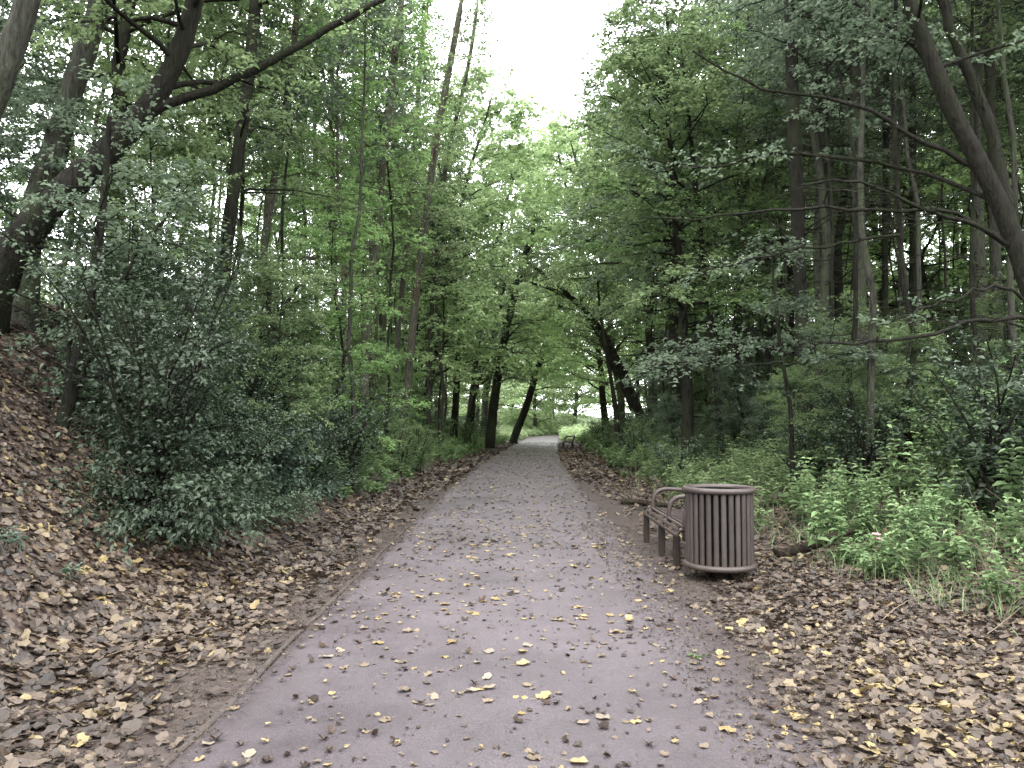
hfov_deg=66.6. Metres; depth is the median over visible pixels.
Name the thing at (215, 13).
slender tree
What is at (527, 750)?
scattered leaves
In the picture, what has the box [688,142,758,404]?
slim pole
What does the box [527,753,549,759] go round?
fallen leaf
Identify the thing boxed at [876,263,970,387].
understorey tree
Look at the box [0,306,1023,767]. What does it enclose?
ground
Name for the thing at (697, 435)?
understorey tree
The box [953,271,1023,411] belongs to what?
understorey tree
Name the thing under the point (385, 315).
slender tree
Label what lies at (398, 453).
shrub
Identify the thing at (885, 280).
tree
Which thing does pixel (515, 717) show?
fallen leaf
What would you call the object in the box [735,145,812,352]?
slim pole
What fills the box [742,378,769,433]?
understorey tree
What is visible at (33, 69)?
broad tree
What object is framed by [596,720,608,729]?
fallen leaf
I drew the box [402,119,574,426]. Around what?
broad tree
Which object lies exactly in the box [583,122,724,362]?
broad tree
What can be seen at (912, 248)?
tree
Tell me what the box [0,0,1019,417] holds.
sky
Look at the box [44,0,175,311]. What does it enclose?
slender tree
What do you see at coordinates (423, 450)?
shrub
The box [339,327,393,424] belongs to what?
understorey tree
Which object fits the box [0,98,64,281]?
understorey tree
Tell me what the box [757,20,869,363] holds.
slim pole
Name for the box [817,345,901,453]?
understorey tree
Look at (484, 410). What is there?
broad tree
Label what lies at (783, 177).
slim pole
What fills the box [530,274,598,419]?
pale tree
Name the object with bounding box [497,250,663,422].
arching tree
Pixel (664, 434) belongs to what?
shrub
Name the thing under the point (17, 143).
understorey tree
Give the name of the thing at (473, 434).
shrub
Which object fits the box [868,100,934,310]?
slim pole
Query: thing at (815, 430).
shrub
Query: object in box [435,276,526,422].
pale tree
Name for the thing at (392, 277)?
slim pole
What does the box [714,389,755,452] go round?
understorey tree
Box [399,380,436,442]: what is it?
understorey tree
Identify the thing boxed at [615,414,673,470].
shrub
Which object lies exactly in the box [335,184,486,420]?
broad tree
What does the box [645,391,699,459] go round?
understorey tree
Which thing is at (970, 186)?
slim pole
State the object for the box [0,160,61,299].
understorey tree
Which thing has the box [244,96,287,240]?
slim pole
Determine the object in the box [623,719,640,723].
fallen leaf
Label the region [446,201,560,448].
dark tree
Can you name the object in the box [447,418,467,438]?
shrub
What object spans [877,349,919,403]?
understorey tree
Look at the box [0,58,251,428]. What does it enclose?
crooked tree
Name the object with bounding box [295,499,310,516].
seedling
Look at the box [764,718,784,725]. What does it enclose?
fallen leaf
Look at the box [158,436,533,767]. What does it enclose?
path edging
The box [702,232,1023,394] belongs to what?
woodland
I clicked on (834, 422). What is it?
understorey tree
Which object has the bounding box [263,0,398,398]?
slender tree
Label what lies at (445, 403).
understorey tree
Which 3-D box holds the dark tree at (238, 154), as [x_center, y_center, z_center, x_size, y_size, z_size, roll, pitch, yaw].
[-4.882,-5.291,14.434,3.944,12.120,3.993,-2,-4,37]
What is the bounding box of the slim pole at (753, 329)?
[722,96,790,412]
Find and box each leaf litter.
[0,301,453,556]
[0,358,365,767]
[372,439,518,483]
[556,441,659,483]
[590,448,1021,553]
[618,514,1023,767]
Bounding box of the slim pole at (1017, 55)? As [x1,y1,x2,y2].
[1009,50,1023,89]
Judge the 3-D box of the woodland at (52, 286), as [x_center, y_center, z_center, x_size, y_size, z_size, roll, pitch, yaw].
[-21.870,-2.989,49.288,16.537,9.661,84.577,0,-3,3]
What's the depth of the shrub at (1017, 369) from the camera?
10.78 m
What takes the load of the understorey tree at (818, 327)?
on the ground
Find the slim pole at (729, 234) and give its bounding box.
[707,115,768,412]
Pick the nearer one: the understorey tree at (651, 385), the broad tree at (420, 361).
the understorey tree at (651, 385)
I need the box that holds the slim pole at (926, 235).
[921,76,990,404]
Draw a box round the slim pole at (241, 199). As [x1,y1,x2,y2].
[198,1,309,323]
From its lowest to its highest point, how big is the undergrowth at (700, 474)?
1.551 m
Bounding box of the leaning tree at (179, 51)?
[0,0,410,332]
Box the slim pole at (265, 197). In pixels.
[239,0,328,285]
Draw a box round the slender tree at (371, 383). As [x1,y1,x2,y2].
[312,0,436,450]
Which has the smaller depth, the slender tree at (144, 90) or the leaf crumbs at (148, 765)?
the leaf crumbs at (148, 765)
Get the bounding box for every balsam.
[852,530,884,559]
[917,522,974,579]
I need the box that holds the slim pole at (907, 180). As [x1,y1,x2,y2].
[844,63,946,410]
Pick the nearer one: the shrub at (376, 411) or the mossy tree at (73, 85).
the mossy tree at (73, 85)
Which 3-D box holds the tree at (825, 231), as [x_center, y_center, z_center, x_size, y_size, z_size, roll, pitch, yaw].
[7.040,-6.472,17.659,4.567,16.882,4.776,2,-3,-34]
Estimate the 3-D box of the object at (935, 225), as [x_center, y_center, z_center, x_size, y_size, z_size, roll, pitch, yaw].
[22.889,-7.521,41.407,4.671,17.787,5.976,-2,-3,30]
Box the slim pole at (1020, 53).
[995,5,1023,217]
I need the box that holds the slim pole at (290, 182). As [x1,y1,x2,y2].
[261,73,335,337]
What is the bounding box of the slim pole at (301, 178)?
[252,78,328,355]
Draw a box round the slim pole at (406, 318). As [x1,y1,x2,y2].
[392,260,432,385]
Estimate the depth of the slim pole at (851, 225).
32.81 m
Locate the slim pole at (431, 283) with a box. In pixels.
[407,190,459,373]
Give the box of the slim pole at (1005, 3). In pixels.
[954,0,1023,251]
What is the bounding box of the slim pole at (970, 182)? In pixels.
[937,48,1023,375]
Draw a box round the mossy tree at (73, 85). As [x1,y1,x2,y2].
[11,0,204,335]
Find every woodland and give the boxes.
[0,170,307,391]
[393,326,669,425]
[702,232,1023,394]
[779,108,1022,373]
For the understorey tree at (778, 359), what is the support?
on the ground
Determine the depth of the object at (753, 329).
27.25 m
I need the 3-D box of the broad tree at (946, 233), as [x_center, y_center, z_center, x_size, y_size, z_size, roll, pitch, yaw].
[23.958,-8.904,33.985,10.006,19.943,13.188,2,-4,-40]
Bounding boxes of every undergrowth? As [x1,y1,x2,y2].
[198,396,508,498]
[433,399,632,434]
[479,423,543,440]
[558,421,600,441]
[577,421,705,469]
[608,423,1015,534]
[754,458,1023,635]
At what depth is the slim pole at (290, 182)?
32.02 m
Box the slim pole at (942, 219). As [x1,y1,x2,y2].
[896,0,1014,393]
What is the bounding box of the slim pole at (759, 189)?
[694,1,816,404]
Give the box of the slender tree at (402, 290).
[364,0,459,432]
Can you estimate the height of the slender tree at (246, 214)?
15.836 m
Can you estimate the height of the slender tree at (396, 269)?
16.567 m
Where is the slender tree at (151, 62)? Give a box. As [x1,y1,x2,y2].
[51,0,172,273]
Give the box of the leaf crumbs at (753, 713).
[580,521,1023,767]
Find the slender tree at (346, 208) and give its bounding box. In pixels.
[301,0,396,351]
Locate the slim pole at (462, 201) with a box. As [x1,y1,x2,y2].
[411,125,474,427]
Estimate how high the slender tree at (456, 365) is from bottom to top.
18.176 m
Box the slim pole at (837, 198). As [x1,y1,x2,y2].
[790,76,881,369]
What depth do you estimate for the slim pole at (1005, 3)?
14.98 m
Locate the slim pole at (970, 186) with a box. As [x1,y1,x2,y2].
[941,54,1023,361]
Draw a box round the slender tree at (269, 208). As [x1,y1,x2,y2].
[209,0,363,331]
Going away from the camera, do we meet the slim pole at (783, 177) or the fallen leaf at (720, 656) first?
the fallen leaf at (720, 656)
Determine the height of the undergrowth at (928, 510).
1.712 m
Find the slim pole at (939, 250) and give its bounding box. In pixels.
[903,97,967,374]
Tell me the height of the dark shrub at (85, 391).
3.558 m
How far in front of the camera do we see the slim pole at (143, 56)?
22.92 m
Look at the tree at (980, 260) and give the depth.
16.28 m
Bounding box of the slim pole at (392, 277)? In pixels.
[376,179,424,351]
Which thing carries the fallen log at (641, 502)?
on the ground
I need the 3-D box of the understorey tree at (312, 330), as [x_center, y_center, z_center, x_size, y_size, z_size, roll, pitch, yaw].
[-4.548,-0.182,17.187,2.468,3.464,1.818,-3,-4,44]
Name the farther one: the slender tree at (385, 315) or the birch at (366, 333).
the slender tree at (385, 315)
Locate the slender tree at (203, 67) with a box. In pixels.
[131,0,268,338]
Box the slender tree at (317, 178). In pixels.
[259,12,347,304]
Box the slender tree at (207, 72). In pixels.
[171,12,276,297]
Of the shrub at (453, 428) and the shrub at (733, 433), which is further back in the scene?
the shrub at (453, 428)
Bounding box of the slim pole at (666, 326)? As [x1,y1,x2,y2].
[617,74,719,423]
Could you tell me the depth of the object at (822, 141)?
18.75 m
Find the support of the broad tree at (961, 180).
on the ground
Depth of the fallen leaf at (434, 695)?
4.33 m
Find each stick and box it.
[101,625,202,657]
[883,578,956,618]
[987,606,1023,633]
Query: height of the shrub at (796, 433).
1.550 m
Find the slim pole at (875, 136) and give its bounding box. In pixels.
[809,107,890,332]
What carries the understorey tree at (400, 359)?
on the ground
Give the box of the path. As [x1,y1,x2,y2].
[171,435,859,767]
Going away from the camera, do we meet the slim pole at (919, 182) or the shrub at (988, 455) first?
the shrub at (988, 455)
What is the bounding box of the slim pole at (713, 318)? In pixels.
[670,111,736,402]
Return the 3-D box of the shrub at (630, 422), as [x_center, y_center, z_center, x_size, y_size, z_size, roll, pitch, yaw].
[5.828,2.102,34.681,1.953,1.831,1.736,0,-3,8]
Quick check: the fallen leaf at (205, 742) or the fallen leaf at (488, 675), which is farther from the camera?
the fallen leaf at (488, 675)
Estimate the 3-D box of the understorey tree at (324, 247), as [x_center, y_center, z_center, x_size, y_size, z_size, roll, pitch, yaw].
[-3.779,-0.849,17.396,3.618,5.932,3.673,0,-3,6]
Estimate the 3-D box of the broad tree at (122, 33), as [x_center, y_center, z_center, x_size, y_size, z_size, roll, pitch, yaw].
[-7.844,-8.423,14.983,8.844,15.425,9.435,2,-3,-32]
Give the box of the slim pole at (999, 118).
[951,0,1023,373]
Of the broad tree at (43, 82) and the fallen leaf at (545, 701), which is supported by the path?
the fallen leaf at (545, 701)
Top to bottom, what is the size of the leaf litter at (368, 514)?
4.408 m
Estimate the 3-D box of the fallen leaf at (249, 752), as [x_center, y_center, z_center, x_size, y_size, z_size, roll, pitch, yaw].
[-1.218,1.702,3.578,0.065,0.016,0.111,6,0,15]
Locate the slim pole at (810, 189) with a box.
[779,106,851,320]
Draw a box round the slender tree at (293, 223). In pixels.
[269,18,342,361]
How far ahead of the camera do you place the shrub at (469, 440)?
39.52 m
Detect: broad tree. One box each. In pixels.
[0,0,366,275]
[3,7,96,151]
[5,7,92,79]
[325,59,558,420]
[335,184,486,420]
[378,241,497,397]
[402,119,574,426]
[417,137,575,433]
[499,117,690,426]
[509,109,730,431]
[518,0,836,473]
[518,37,769,434]
[537,0,808,394]
[560,115,757,403]
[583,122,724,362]
[632,9,946,388]
[644,109,868,366]
[752,0,1023,402]
[762,64,1021,372]
[892,2,1023,294]
[904,5,1023,321]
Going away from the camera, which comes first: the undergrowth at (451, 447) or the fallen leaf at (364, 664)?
the fallen leaf at (364, 664)
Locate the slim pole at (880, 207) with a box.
[839,107,907,255]
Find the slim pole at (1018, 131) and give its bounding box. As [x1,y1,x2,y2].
[982,4,1023,339]
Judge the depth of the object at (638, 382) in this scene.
47.30 m
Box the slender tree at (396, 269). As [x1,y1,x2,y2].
[336,2,434,369]
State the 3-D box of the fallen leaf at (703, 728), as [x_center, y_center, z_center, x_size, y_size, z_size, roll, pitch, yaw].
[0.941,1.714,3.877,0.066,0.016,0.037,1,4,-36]
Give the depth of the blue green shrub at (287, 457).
11.05 m
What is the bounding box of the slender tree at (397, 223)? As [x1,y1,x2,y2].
[311,1,429,389]
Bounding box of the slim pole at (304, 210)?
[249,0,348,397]
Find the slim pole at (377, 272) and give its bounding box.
[353,139,407,390]
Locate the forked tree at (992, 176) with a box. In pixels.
[612,0,1023,354]
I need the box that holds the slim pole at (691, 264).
[662,174,725,377]
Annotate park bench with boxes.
[562,435,574,448]
[643,487,684,569]
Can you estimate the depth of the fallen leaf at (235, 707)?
4.18 m
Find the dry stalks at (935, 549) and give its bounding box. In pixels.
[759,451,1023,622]
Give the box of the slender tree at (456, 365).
[393,49,495,445]
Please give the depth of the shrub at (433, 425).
35.07 m
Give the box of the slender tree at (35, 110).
[5,1,129,308]
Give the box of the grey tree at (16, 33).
[0,0,135,119]
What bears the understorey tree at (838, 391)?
on the ground
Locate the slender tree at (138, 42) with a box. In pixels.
[99,0,229,294]
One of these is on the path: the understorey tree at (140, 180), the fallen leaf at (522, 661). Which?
the fallen leaf at (522, 661)
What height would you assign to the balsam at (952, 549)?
0.544 m
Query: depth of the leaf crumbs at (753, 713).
5.13 m
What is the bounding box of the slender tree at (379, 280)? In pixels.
[348,140,401,390]
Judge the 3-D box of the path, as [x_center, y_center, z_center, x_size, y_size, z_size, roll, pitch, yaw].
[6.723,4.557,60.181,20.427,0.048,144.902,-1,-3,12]
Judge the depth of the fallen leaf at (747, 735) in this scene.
3.79 m
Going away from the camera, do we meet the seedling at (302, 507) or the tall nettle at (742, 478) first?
the seedling at (302, 507)
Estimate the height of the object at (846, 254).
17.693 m
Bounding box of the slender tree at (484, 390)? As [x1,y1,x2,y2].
[449,221,494,422]
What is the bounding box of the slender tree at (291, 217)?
[271,0,408,419]
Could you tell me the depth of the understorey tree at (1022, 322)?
23.89 m
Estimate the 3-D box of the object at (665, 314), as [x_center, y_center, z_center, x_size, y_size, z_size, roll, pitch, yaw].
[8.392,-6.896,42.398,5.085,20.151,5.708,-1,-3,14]
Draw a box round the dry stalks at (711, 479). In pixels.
[620,439,892,521]
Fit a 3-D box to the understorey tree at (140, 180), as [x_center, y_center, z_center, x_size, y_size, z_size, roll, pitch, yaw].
[-5.929,-2.283,13.944,3.611,5.068,2.660,0,-3,-9]
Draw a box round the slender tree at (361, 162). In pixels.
[293,0,428,479]
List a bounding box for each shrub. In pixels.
[0,177,272,423]
[2,217,281,565]
[29,259,266,465]
[71,235,221,339]
[160,388,321,528]
[163,310,373,471]
[194,400,348,505]
[204,331,300,374]
[238,336,305,419]
[254,395,367,496]
[287,379,410,490]
[295,366,393,438]
[316,375,385,458]
[330,389,401,441]
[358,392,392,445]
[373,419,423,474]
[377,404,417,445]
[387,424,447,472]
[408,403,463,441]
[409,402,445,430]
[418,419,448,443]
[432,411,457,438]
[446,415,465,429]
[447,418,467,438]
[455,417,485,449]
[460,426,484,444]
[474,408,497,437]
[476,426,503,443]
[582,418,611,443]
[587,417,628,453]
[590,413,613,429]
[601,412,635,429]
[603,421,649,463]
[610,423,630,442]
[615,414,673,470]
[620,425,643,445]
[621,413,643,435]
[636,424,703,487]
[653,423,706,445]
[665,415,715,459]
[707,399,752,453]
[737,402,796,454]
[742,385,796,437]
[755,407,843,491]
[761,401,814,442]
[769,415,846,459]
[773,397,857,437]
[788,386,920,503]
[795,364,928,481]
[884,307,1023,518]
[885,367,968,463]
[893,355,1012,459]
[893,360,1023,472]
[904,387,1021,491]
[939,341,1023,470]
[977,323,1023,366]
[981,339,1023,428]
[1001,343,1023,380]
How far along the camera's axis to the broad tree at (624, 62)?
20.38 m
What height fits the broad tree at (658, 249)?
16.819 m
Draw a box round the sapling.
[227,258,353,422]
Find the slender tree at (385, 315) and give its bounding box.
[352,49,439,383]
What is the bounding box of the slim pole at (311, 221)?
[272,150,329,392]
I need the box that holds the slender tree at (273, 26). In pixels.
[227,0,351,425]
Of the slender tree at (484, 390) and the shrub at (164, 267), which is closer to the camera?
the shrub at (164, 267)
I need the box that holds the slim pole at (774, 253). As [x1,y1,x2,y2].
[748,165,811,376]
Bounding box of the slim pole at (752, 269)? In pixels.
[723,148,774,377]
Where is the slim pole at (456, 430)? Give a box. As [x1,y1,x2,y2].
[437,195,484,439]
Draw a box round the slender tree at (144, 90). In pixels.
[99,2,203,223]
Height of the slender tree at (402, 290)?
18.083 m
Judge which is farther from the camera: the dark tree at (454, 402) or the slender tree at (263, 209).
the dark tree at (454, 402)
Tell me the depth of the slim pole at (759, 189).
24.59 m
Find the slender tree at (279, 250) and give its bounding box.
[255,153,300,360]
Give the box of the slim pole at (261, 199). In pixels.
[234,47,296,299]
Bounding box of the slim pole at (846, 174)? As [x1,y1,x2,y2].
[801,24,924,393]
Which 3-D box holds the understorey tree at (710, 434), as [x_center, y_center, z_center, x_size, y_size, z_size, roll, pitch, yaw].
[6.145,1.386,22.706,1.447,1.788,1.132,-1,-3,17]
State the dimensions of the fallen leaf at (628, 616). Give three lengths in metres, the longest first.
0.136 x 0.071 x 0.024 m
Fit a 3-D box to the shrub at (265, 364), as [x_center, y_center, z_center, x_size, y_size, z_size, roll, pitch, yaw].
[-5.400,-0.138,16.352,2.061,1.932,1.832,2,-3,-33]
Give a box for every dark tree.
[117,0,377,408]
[401,220,517,437]
[436,239,540,431]
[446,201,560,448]
[496,268,589,443]
[549,180,641,443]
[574,19,765,447]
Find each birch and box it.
[264,0,450,444]
[358,0,505,447]
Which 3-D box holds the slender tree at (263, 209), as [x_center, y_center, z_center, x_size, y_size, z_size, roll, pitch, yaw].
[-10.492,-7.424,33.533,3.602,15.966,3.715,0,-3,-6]
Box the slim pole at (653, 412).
[605,124,699,427]
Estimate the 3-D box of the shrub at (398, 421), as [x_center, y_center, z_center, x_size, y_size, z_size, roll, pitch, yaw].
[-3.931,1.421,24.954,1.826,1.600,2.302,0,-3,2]
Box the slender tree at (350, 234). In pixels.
[302,0,419,367]
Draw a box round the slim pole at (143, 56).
[99,1,190,281]
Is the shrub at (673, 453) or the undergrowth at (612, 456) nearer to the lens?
the shrub at (673, 453)
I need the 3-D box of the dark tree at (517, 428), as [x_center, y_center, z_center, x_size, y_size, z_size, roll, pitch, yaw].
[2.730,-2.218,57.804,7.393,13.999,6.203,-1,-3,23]
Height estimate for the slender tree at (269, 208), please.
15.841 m
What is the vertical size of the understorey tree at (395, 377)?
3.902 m
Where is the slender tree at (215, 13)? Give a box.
[154,0,300,383]
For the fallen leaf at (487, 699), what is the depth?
4.27 m
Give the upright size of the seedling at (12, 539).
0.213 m
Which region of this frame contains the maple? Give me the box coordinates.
[566,5,833,464]
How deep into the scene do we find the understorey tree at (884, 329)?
12.58 m
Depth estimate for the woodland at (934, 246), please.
52.72 m
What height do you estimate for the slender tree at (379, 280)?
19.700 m
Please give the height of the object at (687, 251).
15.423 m
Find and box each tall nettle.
[728,451,749,485]
[788,457,815,529]
[801,490,851,559]
[885,419,923,532]
[989,432,1023,534]
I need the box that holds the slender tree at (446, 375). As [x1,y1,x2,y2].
[420,202,486,425]
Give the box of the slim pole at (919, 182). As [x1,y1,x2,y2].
[872,84,936,333]
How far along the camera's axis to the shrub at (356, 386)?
19.44 m
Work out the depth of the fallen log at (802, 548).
8.81 m
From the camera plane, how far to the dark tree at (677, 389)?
24.94 m
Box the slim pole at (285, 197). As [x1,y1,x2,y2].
[252,78,314,375]
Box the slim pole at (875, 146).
[829,1,917,352]
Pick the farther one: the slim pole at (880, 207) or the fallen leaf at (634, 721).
the slim pole at (880, 207)
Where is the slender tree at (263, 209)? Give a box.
[234,34,301,345]
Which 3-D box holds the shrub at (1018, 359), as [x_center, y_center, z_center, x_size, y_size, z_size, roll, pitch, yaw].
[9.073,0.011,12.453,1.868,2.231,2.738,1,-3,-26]
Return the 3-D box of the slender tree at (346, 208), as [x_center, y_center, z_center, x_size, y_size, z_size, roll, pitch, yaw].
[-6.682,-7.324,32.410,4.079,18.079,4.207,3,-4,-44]
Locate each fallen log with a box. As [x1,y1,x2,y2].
[621,498,672,507]
[773,529,853,557]
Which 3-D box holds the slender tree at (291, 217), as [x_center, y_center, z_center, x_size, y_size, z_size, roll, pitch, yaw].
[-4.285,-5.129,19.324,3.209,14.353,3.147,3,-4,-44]
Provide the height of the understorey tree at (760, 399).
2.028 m
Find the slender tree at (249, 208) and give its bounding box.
[162,4,268,324]
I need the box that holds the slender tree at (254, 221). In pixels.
[233,35,312,316]
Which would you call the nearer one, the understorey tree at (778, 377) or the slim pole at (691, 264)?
the understorey tree at (778, 377)
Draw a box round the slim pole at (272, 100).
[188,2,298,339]
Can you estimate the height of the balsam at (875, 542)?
0.403 m
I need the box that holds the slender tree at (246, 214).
[242,96,312,343]
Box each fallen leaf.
[186,755,204,761]
[202,738,219,744]
[217,705,239,710]
[238,748,255,759]
[260,755,273,761]
[300,760,319,766]
[307,694,318,701]
[328,724,333,736]
[354,662,368,665]
[379,716,396,722]
[398,685,418,690]
[430,692,438,700]
[466,686,485,690]
[476,684,495,687]
[481,672,491,679]
[481,698,492,702]
[484,648,494,652]
[510,658,529,664]
[513,715,531,721]
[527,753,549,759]
[531,691,551,698]
[541,698,559,703]
[561,735,568,741]
[561,756,587,761]
[570,719,588,722]
[596,713,615,719]
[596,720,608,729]
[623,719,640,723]
[625,614,632,618]
[668,675,683,679]
[693,698,701,703]
[695,726,706,730]
[709,653,729,658]
[714,721,735,731]
[745,734,754,740]
[748,713,764,717]
[759,703,777,709]
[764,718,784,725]
[790,712,808,720]
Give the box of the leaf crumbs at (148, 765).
[0,520,421,767]
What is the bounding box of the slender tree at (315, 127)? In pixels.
[281,0,391,340]
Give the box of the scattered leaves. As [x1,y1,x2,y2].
[204,442,863,767]
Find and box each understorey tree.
[0,0,61,256]
[0,0,140,287]
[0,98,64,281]
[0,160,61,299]
[40,144,149,299]
[41,55,241,369]
[53,115,278,364]
[83,132,236,318]
[179,214,306,392]
[213,236,357,452]
[234,286,303,387]
[270,204,430,451]
[270,310,319,397]
[271,304,350,430]
[290,286,361,396]
[291,305,385,420]
[306,328,347,384]
[308,301,374,399]
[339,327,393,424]
[354,302,425,413]
[355,343,409,440]
[357,341,401,418]
[379,360,419,423]
[383,348,430,435]
[398,361,432,428]
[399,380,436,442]
[410,370,450,424]
[609,343,670,429]
[628,320,712,436]
[638,292,759,428]
[640,401,670,446]
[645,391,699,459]
[678,410,715,461]
[692,366,722,437]
[692,371,720,435]
[700,348,730,415]
[700,370,750,437]
[703,357,773,464]
[704,323,758,414]
[705,401,738,445]
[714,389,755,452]
[718,312,793,405]
[740,398,784,461]
[741,384,787,450]
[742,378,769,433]
[743,332,795,393]
[754,376,795,442]
[756,346,796,417]
[758,356,828,467]
[778,291,914,479]
[785,335,909,495]
[786,333,814,396]
[796,330,885,441]
[813,392,866,472]
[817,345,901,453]
[829,306,967,472]
[866,317,951,452]
[868,307,920,408]
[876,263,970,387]
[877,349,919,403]
[898,279,990,405]
[937,364,1007,442]
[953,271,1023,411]
[990,310,1023,370]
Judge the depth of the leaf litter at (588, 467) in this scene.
26.69 m
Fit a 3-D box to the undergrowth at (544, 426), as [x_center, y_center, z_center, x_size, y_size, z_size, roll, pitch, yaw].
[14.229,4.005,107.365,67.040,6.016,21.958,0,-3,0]
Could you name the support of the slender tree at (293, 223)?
on the ground
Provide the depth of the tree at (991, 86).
17.22 m
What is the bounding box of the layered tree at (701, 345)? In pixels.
[606,229,911,507]
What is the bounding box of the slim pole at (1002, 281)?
[981,0,1023,343]
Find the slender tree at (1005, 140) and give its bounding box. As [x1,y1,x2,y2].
[913,0,1023,352]
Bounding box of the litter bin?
[682,484,757,580]
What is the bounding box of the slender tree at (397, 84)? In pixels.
[321,0,463,455]
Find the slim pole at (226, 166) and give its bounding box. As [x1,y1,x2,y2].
[196,60,262,367]
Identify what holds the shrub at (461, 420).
on the ground
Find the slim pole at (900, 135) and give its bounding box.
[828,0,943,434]
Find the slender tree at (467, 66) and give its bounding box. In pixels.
[407,0,505,439]
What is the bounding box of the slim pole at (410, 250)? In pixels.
[358,162,440,379]
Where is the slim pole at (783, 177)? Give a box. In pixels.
[754,11,880,365]
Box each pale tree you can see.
[401,277,484,413]
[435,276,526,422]
[447,259,542,415]
[480,269,555,415]
[498,271,586,431]
[527,256,610,425]
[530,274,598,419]
[572,279,659,415]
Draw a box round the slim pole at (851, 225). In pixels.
[814,191,880,338]
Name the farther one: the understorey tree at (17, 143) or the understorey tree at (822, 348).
the understorey tree at (822, 348)
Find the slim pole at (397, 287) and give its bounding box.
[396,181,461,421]
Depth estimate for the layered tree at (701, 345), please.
12.17 m
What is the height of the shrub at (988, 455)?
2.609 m
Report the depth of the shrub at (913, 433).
13.95 m
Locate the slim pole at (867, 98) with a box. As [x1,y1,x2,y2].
[798,0,909,372]
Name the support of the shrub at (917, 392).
on the ground
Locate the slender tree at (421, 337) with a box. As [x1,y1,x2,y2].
[387,148,454,389]
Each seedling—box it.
[0,526,28,550]
[59,562,84,579]
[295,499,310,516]
[686,652,705,658]
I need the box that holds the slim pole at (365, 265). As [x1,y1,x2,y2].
[338,162,387,352]

